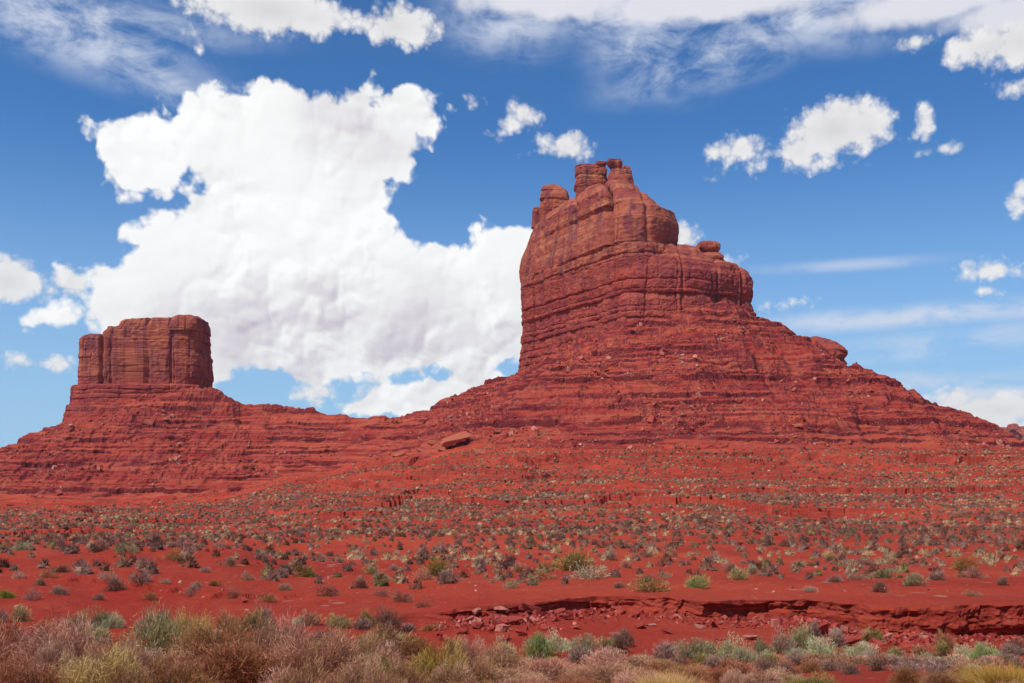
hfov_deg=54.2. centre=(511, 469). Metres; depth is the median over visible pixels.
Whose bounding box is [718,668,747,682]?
desert shrub
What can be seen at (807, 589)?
desert shrub
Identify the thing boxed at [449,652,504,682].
desert shrub
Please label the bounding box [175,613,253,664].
desert shrub
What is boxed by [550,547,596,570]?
desert shrub
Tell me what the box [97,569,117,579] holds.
desert shrub
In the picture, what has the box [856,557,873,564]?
desert shrub
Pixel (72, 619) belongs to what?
desert shrub
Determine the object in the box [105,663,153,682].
desert shrub
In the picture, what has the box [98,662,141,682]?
desert shrub
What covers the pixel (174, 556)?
desert shrub
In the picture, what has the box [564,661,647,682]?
desert shrub
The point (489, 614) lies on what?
fallen rock
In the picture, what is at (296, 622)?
desert shrub
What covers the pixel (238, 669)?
desert shrub
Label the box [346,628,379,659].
desert shrub
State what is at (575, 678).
desert shrub
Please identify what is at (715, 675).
desert shrub
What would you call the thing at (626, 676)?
desert shrub
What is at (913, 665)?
desert shrub
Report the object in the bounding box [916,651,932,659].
desert shrub
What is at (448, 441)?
boulder
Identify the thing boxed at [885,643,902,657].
desert shrub
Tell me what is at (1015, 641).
desert shrub
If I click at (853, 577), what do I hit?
desert shrub
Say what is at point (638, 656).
desert shrub
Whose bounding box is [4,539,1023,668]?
rubble
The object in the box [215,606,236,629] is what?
desert shrub
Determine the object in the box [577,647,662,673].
desert shrub
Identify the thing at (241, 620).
desert shrub
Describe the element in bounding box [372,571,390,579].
desert shrub
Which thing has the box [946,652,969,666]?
desert shrub
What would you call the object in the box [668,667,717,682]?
desert shrub
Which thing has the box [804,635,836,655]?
desert shrub
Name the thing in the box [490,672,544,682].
desert shrub
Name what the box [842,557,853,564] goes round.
desert shrub
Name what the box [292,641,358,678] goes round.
desert shrub
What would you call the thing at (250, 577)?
desert shrub
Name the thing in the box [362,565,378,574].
desert shrub
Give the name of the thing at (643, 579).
desert shrub
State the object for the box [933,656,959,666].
desert shrub
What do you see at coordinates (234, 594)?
desert shrub
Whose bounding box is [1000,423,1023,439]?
rock mesa
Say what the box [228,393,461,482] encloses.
ridge
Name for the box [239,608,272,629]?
desert shrub
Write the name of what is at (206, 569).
desert shrub
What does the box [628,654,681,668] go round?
desert shrub
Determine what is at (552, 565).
desert shrub
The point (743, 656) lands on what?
desert shrub
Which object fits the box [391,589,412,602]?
desert shrub
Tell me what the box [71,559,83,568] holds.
desert shrub
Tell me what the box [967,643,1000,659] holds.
desert shrub
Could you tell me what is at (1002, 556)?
desert shrub
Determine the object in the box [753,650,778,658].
desert shrub
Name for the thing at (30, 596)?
desert shrub
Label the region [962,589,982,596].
desert shrub
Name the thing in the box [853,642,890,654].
fallen rock
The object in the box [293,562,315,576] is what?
desert shrub
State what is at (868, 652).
desert shrub
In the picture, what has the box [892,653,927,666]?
desert shrub
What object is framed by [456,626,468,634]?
fallen rock
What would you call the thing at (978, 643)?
desert shrub
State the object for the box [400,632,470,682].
desert shrub
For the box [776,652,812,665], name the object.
desert shrub
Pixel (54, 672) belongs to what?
desert shrub
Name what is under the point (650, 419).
talus rubble
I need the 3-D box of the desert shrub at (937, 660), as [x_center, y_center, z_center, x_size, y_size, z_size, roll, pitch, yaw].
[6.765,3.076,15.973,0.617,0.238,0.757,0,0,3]
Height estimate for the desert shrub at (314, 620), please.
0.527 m
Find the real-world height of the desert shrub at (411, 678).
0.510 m
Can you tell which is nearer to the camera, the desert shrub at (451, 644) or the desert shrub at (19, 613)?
the desert shrub at (451, 644)
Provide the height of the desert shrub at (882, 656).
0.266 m
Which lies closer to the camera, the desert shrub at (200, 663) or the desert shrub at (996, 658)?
the desert shrub at (200, 663)
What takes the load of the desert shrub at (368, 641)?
on the ground
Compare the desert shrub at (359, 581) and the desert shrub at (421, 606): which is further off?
the desert shrub at (359, 581)
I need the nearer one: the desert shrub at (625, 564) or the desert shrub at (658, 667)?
the desert shrub at (658, 667)
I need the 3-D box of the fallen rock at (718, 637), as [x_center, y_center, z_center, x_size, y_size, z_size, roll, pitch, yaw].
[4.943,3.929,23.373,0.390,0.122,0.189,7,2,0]
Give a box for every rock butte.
[0,315,260,500]
[358,158,1023,463]
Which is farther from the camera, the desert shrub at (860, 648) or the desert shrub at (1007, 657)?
the desert shrub at (860, 648)
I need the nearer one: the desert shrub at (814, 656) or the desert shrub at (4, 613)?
the desert shrub at (814, 656)
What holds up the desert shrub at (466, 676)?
on the ground
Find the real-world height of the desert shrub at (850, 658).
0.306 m
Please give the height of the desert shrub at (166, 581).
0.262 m
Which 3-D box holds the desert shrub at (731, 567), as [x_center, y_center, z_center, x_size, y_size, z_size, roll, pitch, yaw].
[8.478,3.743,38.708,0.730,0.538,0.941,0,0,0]
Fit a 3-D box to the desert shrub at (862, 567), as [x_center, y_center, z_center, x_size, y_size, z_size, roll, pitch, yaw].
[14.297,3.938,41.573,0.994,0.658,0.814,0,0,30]
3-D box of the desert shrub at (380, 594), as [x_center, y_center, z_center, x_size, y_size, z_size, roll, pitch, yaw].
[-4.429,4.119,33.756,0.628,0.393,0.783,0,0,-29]
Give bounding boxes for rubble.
[0,298,1023,499]
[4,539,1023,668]
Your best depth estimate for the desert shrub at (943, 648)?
20.96 m
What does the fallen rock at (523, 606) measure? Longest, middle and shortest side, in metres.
0.774 x 0.321 x 0.212 m
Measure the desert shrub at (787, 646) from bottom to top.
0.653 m
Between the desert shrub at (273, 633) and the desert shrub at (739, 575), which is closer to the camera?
the desert shrub at (273, 633)
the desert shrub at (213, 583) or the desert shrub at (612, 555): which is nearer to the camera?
the desert shrub at (213, 583)
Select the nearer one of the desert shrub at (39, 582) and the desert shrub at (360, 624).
the desert shrub at (360, 624)
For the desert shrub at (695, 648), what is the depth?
19.49 m
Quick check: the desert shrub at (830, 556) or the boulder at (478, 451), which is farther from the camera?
the boulder at (478, 451)
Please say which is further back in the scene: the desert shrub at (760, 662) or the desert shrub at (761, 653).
the desert shrub at (761, 653)
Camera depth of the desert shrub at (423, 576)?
39.60 m
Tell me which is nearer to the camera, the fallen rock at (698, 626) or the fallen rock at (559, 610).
the fallen rock at (698, 626)
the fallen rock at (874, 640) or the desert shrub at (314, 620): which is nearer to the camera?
the fallen rock at (874, 640)
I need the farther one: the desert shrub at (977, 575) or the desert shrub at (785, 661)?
the desert shrub at (977, 575)
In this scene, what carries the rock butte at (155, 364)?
on the ground
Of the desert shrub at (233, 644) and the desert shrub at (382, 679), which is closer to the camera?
the desert shrub at (382, 679)
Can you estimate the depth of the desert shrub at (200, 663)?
10.12 m
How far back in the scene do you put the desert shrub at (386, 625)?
22.90 m
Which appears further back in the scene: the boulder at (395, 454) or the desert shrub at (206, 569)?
the boulder at (395, 454)
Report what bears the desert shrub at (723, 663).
on the ground
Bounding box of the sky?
[0,0,1023,447]
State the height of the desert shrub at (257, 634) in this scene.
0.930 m
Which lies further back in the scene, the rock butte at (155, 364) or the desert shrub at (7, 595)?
the rock butte at (155, 364)
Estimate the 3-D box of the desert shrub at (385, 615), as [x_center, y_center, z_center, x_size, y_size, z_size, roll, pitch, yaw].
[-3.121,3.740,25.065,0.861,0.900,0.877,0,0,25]
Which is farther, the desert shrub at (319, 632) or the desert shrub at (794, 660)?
the desert shrub at (319, 632)
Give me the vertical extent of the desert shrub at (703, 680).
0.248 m
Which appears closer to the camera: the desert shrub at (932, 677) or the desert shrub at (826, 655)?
the desert shrub at (932, 677)
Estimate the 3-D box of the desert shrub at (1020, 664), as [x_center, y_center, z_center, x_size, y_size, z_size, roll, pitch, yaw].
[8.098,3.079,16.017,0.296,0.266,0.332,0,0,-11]
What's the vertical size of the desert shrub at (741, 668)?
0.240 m
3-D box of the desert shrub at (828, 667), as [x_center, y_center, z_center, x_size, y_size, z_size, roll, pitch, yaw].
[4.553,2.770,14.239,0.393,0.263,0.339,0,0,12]
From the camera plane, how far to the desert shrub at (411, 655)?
11.10 m
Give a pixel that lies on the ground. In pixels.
(998, 610)
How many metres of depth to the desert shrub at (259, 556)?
45.12 m
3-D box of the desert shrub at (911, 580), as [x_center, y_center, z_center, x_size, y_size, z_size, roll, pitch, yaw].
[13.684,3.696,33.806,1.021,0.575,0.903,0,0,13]
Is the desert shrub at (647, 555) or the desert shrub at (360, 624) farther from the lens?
the desert shrub at (647, 555)
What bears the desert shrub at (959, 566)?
on the ground
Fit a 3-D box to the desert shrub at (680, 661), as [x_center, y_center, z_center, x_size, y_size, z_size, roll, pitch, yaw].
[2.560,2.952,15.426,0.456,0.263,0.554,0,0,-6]
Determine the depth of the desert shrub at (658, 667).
12.30 m
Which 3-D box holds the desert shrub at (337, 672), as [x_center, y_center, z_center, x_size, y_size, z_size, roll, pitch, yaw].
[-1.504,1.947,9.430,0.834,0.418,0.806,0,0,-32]
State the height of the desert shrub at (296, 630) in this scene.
0.965 m
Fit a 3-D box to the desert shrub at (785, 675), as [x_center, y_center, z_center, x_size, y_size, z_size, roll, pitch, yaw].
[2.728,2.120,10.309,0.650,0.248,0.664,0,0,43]
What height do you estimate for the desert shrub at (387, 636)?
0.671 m
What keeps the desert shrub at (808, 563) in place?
on the ground
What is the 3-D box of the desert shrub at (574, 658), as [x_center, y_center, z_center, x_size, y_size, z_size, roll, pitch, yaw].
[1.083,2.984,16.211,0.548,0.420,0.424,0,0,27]
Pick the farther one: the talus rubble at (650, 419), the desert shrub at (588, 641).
the talus rubble at (650, 419)
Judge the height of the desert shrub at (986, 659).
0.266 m
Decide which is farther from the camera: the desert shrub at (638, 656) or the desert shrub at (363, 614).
the desert shrub at (363, 614)
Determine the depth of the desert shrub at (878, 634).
23.73 m
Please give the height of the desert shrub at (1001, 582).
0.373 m
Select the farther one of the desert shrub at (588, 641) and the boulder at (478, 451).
the boulder at (478, 451)
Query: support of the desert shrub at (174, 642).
on the ground
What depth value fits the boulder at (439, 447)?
505.55 m
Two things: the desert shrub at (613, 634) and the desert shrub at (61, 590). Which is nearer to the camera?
the desert shrub at (613, 634)
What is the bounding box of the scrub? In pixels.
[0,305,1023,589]
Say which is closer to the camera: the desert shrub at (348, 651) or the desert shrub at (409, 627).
the desert shrub at (348, 651)
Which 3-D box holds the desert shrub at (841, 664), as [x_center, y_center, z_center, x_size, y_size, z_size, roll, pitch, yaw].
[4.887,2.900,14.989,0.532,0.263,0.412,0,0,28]
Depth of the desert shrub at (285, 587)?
34.47 m
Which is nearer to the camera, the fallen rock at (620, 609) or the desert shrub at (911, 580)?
the fallen rock at (620, 609)
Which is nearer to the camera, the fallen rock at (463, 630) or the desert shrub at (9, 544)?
the fallen rock at (463, 630)
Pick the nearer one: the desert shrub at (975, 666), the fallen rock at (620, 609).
the desert shrub at (975, 666)
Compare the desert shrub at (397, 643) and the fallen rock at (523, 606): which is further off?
the fallen rock at (523, 606)
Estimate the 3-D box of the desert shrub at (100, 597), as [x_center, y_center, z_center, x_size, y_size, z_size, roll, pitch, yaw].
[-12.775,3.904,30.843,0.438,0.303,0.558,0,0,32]
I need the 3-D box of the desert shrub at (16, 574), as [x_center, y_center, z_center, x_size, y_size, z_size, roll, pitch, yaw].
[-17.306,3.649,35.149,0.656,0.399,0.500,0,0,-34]
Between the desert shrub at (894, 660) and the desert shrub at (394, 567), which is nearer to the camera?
the desert shrub at (894, 660)
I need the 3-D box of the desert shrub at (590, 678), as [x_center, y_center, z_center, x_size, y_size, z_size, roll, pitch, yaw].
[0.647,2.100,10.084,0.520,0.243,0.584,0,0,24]
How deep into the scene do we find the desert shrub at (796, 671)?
12.41 m
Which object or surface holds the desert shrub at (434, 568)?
on the ground
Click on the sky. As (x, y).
(345, 193)
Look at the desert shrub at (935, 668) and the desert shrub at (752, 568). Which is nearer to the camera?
the desert shrub at (935, 668)
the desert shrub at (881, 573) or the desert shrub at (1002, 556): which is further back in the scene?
the desert shrub at (1002, 556)
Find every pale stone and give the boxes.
[471,608,481,613]
[494,606,507,609]
[742,635,758,639]
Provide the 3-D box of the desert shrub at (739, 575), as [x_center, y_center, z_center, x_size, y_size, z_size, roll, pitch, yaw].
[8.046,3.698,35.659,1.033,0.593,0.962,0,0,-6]
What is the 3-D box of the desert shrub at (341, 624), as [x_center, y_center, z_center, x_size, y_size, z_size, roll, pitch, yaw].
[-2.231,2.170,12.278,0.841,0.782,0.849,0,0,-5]
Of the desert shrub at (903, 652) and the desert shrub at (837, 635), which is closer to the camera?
the desert shrub at (903, 652)
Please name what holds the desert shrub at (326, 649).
on the ground
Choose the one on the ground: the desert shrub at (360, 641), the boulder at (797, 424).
the desert shrub at (360, 641)
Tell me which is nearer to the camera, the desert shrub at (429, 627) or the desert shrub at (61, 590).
the desert shrub at (429, 627)
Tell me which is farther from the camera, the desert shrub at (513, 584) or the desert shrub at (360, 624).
the desert shrub at (513, 584)
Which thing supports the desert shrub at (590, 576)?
on the ground
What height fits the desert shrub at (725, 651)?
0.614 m
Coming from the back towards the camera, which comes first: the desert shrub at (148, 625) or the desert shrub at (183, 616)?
the desert shrub at (148, 625)
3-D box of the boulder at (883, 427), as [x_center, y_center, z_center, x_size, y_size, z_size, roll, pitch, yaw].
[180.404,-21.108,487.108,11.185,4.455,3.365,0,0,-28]
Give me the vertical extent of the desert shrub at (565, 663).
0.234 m
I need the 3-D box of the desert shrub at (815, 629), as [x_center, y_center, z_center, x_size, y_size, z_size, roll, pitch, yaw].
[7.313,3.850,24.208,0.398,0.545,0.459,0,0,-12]
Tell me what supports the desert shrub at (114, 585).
on the ground
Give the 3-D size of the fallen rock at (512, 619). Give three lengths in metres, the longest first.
0.749 x 0.472 x 0.195 m
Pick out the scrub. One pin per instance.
(846, 529)
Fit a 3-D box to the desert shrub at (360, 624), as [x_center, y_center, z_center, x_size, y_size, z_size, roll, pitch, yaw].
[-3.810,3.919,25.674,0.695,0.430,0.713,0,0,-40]
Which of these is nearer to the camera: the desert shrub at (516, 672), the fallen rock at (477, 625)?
the desert shrub at (516, 672)
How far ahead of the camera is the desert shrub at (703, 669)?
10.89 m
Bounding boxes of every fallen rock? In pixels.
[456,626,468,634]
[471,621,485,628]
[486,613,501,616]
[498,616,522,624]
[500,633,509,640]
[515,629,527,636]
[519,602,541,612]
[539,625,558,629]
[554,608,565,613]
[590,615,608,622]
[616,600,625,614]
[635,622,644,628]
[661,628,673,633]
[692,622,706,628]
[715,635,728,640]
[801,623,828,633]
[830,625,845,633]
[839,636,860,644]
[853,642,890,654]
[872,637,883,642]
[897,641,916,652]
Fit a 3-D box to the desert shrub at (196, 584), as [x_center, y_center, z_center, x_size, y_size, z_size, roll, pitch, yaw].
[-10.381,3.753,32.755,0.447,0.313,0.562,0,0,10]
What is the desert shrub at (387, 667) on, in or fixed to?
on the ground
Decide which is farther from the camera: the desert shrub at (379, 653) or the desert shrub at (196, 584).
the desert shrub at (196, 584)
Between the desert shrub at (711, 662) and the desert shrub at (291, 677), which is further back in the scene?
the desert shrub at (711, 662)
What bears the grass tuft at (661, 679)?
on the ground
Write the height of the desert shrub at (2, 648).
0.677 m
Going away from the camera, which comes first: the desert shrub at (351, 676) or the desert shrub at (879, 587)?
the desert shrub at (351, 676)
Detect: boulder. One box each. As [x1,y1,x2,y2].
[137,415,157,425]
[392,452,405,456]
[428,440,438,444]
[435,445,446,450]
[439,431,470,450]
[472,448,486,453]
[791,423,802,426]
[878,424,888,430]
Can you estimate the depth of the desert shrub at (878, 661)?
14.38 m
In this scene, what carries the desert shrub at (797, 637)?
on the ground
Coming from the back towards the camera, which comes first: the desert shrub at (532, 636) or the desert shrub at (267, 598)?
the desert shrub at (267, 598)
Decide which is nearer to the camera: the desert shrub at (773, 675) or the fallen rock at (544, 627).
the desert shrub at (773, 675)
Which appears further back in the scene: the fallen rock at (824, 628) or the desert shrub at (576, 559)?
the desert shrub at (576, 559)
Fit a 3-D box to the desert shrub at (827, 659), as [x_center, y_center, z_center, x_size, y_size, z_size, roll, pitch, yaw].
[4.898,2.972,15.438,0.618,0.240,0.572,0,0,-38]
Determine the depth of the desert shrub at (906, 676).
10.66 m
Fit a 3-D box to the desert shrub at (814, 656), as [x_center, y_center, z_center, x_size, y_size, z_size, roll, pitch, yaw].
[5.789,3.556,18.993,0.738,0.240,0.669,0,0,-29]
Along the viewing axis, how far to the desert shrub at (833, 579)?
34.17 m
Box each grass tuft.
[624,666,710,682]
[946,654,1023,682]
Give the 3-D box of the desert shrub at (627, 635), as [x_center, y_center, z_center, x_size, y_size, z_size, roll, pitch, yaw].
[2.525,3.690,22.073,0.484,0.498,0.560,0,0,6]
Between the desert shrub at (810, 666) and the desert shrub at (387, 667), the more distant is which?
the desert shrub at (810, 666)
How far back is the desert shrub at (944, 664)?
13.62 m
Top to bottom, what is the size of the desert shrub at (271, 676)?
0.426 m
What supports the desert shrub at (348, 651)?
on the ground
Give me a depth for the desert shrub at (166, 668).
10.46 m
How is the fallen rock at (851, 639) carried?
on the ground
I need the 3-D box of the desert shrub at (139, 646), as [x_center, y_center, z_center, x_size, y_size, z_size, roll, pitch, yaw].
[-3.977,1.937,10.155,0.824,0.645,0.721,0,0,23]
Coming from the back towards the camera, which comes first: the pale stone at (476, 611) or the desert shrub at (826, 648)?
the pale stone at (476, 611)
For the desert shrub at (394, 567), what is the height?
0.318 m
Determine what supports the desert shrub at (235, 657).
on the ground
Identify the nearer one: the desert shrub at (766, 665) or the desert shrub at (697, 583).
the desert shrub at (766, 665)
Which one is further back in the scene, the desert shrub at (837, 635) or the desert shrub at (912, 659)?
the desert shrub at (837, 635)
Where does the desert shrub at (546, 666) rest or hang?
on the ground
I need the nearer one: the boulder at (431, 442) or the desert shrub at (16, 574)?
the desert shrub at (16, 574)
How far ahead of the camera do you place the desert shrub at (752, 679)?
9.82 m
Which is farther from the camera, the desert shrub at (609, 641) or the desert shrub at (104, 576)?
the desert shrub at (104, 576)
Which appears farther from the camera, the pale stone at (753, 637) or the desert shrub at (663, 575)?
the desert shrub at (663, 575)
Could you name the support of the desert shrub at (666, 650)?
on the ground
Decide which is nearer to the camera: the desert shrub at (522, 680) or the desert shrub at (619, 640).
the desert shrub at (522, 680)
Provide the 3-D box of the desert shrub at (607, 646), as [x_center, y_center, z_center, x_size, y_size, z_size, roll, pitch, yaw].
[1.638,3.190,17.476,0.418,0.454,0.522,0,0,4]
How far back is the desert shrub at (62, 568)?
36.73 m
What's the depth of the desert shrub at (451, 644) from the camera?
16.99 m
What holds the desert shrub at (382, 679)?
on the ground
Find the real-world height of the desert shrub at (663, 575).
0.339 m
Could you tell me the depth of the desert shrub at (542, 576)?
38.56 m
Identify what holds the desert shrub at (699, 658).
on the ground
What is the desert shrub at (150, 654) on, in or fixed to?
on the ground
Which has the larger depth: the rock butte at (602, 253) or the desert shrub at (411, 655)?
the rock butte at (602, 253)
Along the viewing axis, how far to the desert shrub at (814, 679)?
9.64 m
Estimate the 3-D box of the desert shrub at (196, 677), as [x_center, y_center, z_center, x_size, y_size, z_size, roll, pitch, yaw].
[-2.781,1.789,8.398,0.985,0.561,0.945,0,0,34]
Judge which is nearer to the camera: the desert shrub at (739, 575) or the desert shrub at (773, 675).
the desert shrub at (773, 675)
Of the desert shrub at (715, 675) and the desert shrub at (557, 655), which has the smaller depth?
the desert shrub at (715, 675)
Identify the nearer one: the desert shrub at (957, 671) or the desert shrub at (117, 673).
the desert shrub at (117, 673)
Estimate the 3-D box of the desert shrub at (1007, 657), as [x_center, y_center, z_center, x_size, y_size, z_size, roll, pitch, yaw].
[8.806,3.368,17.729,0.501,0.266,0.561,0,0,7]
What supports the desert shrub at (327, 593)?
on the ground
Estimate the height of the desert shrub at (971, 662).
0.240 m
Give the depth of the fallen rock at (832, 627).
25.68 m
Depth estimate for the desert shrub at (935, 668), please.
13.19 m
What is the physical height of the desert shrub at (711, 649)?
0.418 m
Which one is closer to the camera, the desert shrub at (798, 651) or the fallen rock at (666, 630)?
the desert shrub at (798, 651)
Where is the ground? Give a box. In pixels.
[0,444,1023,682]
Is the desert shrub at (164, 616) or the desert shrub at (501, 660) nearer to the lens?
the desert shrub at (501, 660)
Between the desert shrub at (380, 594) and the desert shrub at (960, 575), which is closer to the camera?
the desert shrub at (380, 594)
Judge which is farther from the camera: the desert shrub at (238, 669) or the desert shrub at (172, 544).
the desert shrub at (172, 544)
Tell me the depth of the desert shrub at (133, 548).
43.18 m
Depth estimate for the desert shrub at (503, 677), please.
9.89 m
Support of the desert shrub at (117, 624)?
on the ground
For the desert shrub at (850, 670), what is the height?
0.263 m
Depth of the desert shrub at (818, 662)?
15.23 m
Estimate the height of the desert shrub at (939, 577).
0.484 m
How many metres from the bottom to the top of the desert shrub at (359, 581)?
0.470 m
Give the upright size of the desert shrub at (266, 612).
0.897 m
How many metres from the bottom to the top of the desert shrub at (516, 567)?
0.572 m
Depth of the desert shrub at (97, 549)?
43.52 m
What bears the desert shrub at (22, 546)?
on the ground
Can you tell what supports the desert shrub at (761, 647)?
on the ground
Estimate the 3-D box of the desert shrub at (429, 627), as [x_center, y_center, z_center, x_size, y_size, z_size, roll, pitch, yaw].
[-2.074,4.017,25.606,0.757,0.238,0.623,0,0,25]
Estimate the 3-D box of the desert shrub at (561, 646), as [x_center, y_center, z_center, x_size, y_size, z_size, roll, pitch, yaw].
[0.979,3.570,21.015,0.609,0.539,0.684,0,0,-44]
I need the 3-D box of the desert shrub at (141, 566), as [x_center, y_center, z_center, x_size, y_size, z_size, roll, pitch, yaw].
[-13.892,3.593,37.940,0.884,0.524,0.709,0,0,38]
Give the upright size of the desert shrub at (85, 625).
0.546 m
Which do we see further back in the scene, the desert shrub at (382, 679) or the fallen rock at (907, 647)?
the fallen rock at (907, 647)
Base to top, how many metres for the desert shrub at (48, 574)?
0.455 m
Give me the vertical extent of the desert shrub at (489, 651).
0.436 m
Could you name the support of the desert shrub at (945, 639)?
on the ground
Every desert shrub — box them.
[0,588,17,598]
[0,607,8,622]
[0,612,80,669]
[0,629,19,681]
[0,649,67,682]
[2,539,17,547]
[7,609,115,675]
[10,603,34,621]
[11,540,33,550]
[11,569,28,578]
[21,587,44,600]
[23,631,77,681]
[30,661,80,682]
[33,578,47,585]
[35,567,61,578]
[38,649,113,681]
[46,642,142,682]
[50,586,68,594]
[52,563,71,572]
[65,608,89,625]
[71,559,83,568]
[71,618,104,633]
[77,632,154,678]
[82,617,110,641]
[83,606,127,628]
[83,626,114,644]
[90,593,105,600]
[92,543,103,552]
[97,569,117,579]
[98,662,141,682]
[101,575,126,591]
[103,612,125,628]
[104,596,187,661]
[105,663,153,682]
[115,542,140,553]
[128,571,153,583]
[130,645,195,673]
[134,560,151,570]
[134,617,160,638]
[136,653,227,682]
[140,606,165,630]
[143,591,156,600]
[149,647,189,682]
[157,610,171,622]
[159,579,170,583]
[164,547,183,561]
[164,632,221,662]
[166,541,182,547]
[168,655,225,682]
[171,606,218,643]
[172,632,293,682]
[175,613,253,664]
[176,618,196,637]
[182,584,201,594]
[189,581,201,588]
[191,640,270,677]
[199,567,209,572]
[208,578,221,585]
[209,635,260,658]
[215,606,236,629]
[218,612,250,632]
[221,556,236,566]
[225,586,241,598]
[236,611,283,658]
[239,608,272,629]
[241,570,254,580]
[252,600,276,629]
[253,551,269,559]
[254,607,322,671]
[258,593,279,602]
[258,661,326,682]
[262,622,286,640]
[264,627,363,682]
[267,654,331,682]
[276,583,292,590]
[292,616,303,626]
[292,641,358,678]
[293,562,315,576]
[298,609,324,626]
[305,615,356,653]
[309,627,330,643]
[315,582,339,596]
[315,641,362,660]
[316,657,379,682]
[324,612,351,628]
[328,651,386,682]
[336,632,371,653]
[341,640,401,674]
[343,648,405,680]
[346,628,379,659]
[349,577,370,588]
[350,632,380,647]
[351,616,372,629]
[358,608,375,625]
[359,649,425,669]
[360,656,406,682]
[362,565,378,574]
[362,628,436,662]
[366,622,446,666]
[368,629,409,643]
[371,587,388,596]
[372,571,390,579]
[373,603,403,633]
[375,619,397,640]
[377,654,433,682]
[388,564,398,570]
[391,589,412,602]
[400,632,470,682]
[402,622,416,631]
[411,567,434,580]
[415,598,432,607]
[416,623,443,631]
[419,558,454,576]
[427,658,478,682]
[435,566,462,581]
[442,636,456,662]
[447,678,477,682]
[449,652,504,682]
[451,635,489,668]
[470,639,534,674]
[474,669,538,682]
[477,643,505,657]
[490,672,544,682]
[492,631,517,657]
[492,664,551,682]
[502,579,519,588]
[511,561,527,572]
[513,651,581,682]
[519,631,555,659]
[527,656,585,673]
[529,633,545,643]
[534,568,551,579]
[545,561,561,567]
[545,627,569,651]
[546,650,566,658]
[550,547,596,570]
[554,666,598,682]
[557,675,606,682]
[563,644,592,663]
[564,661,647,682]
[567,633,598,656]
[569,562,610,580]
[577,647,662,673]
[594,636,615,647]
[596,643,614,659]
[602,551,617,560]
[611,630,624,644]
[612,632,630,653]
[613,582,627,587]
[614,669,665,682]
[619,559,632,568]
[619,628,636,646]
[623,667,679,681]
[625,650,649,664]
[626,573,673,592]
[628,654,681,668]
[637,657,692,674]
[642,549,653,557]
[642,572,657,581]
[651,639,680,660]
[658,571,672,578]
[665,662,711,679]
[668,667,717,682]
[669,654,689,665]
[670,637,712,659]
[676,674,707,682]
[683,573,709,588]
[688,652,714,665]
[699,640,718,656]
[703,654,727,667]
[705,665,732,682]
[712,632,750,659]
[715,654,745,668]
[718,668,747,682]
[722,561,738,572]
[722,660,755,674]
[726,566,751,579]
[728,669,785,682]
[731,640,757,662]
[744,564,758,573]
[748,637,774,656]
[748,666,786,682]
[750,654,775,671]
[752,657,772,667]
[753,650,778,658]
[753,652,781,664]
[761,666,808,682]
[770,624,796,654]
[771,661,802,675]
[775,655,794,667]
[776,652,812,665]
[781,647,807,657]
[782,669,844,682]
[784,622,817,650]
[786,649,806,659]
[794,642,811,650]
[795,658,826,672]
[800,652,824,661]
[801,585,818,591]
[802,657,829,667]
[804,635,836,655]
[807,561,816,565]
[807,619,821,637]
[816,654,845,664]
[820,658,841,670]
[821,645,850,657]
[821,654,852,664]
[823,552,835,560]
[823,626,847,647]
[825,574,842,582]
[825,654,851,669]
[833,659,862,674]
[835,653,868,664]
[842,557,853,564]
[844,557,867,570]
[846,571,866,579]
[846,639,880,657]
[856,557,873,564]
[856,648,877,658]
[860,626,887,642]
[861,649,904,665]
[864,653,886,664]
[866,655,889,670]
[868,566,899,578]
[871,580,889,592]
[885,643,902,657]
[886,665,927,682]
[887,660,922,672]
[891,647,908,655]
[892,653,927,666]
[901,572,930,585]
[910,642,939,655]
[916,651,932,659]
[916,655,954,667]
[917,667,961,682]
[922,659,959,674]
[928,568,948,580]
[930,639,951,657]
[932,660,952,669]
[933,629,956,650]
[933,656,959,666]
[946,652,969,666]
[948,660,979,675]
[949,554,978,570]
[950,663,1003,682]
[952,643,973,657]
[953,571,968,576]
[955,657,996,668]
[961,566,987,578]
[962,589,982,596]
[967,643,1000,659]
[972,641,988,652]
[977,655,996,666]
[979,654,1003,666]
[987,654,1011,666]
[992,656,1004,668]
[996,576,1009,585]
[997,641,1019,657]
[999,552,1012,559]
[999,653,1016,664]
[1005,636,1023,649]
[1009,655,1023,668]
[1015,644,1023,655]
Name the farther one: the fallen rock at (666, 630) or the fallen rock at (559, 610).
the fallen rock at (559, 610)
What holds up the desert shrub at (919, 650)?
on the ground
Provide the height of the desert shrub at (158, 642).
1.078 m
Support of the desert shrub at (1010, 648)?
on the ground
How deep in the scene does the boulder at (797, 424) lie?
461.52 m
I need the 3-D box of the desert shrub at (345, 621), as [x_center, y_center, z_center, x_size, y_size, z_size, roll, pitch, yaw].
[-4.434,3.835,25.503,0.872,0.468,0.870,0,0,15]
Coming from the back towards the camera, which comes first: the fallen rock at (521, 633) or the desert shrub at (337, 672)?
the fallen rock at (521, 633)
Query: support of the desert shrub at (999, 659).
on the ground
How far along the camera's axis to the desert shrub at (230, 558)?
39.83 m
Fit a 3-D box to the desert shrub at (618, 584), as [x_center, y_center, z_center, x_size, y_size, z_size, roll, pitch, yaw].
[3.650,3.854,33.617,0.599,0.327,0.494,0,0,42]
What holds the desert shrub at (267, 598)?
on the ground
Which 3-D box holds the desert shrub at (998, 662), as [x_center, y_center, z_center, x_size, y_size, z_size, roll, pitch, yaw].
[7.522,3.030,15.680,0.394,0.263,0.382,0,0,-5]
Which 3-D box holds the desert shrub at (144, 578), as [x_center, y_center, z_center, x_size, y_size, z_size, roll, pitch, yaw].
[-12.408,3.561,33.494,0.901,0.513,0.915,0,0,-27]
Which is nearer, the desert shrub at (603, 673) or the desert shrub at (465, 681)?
the desert shrub at (465, 681)
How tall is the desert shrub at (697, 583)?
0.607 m
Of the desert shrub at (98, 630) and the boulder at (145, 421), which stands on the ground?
the desert shrub at (98, 630)

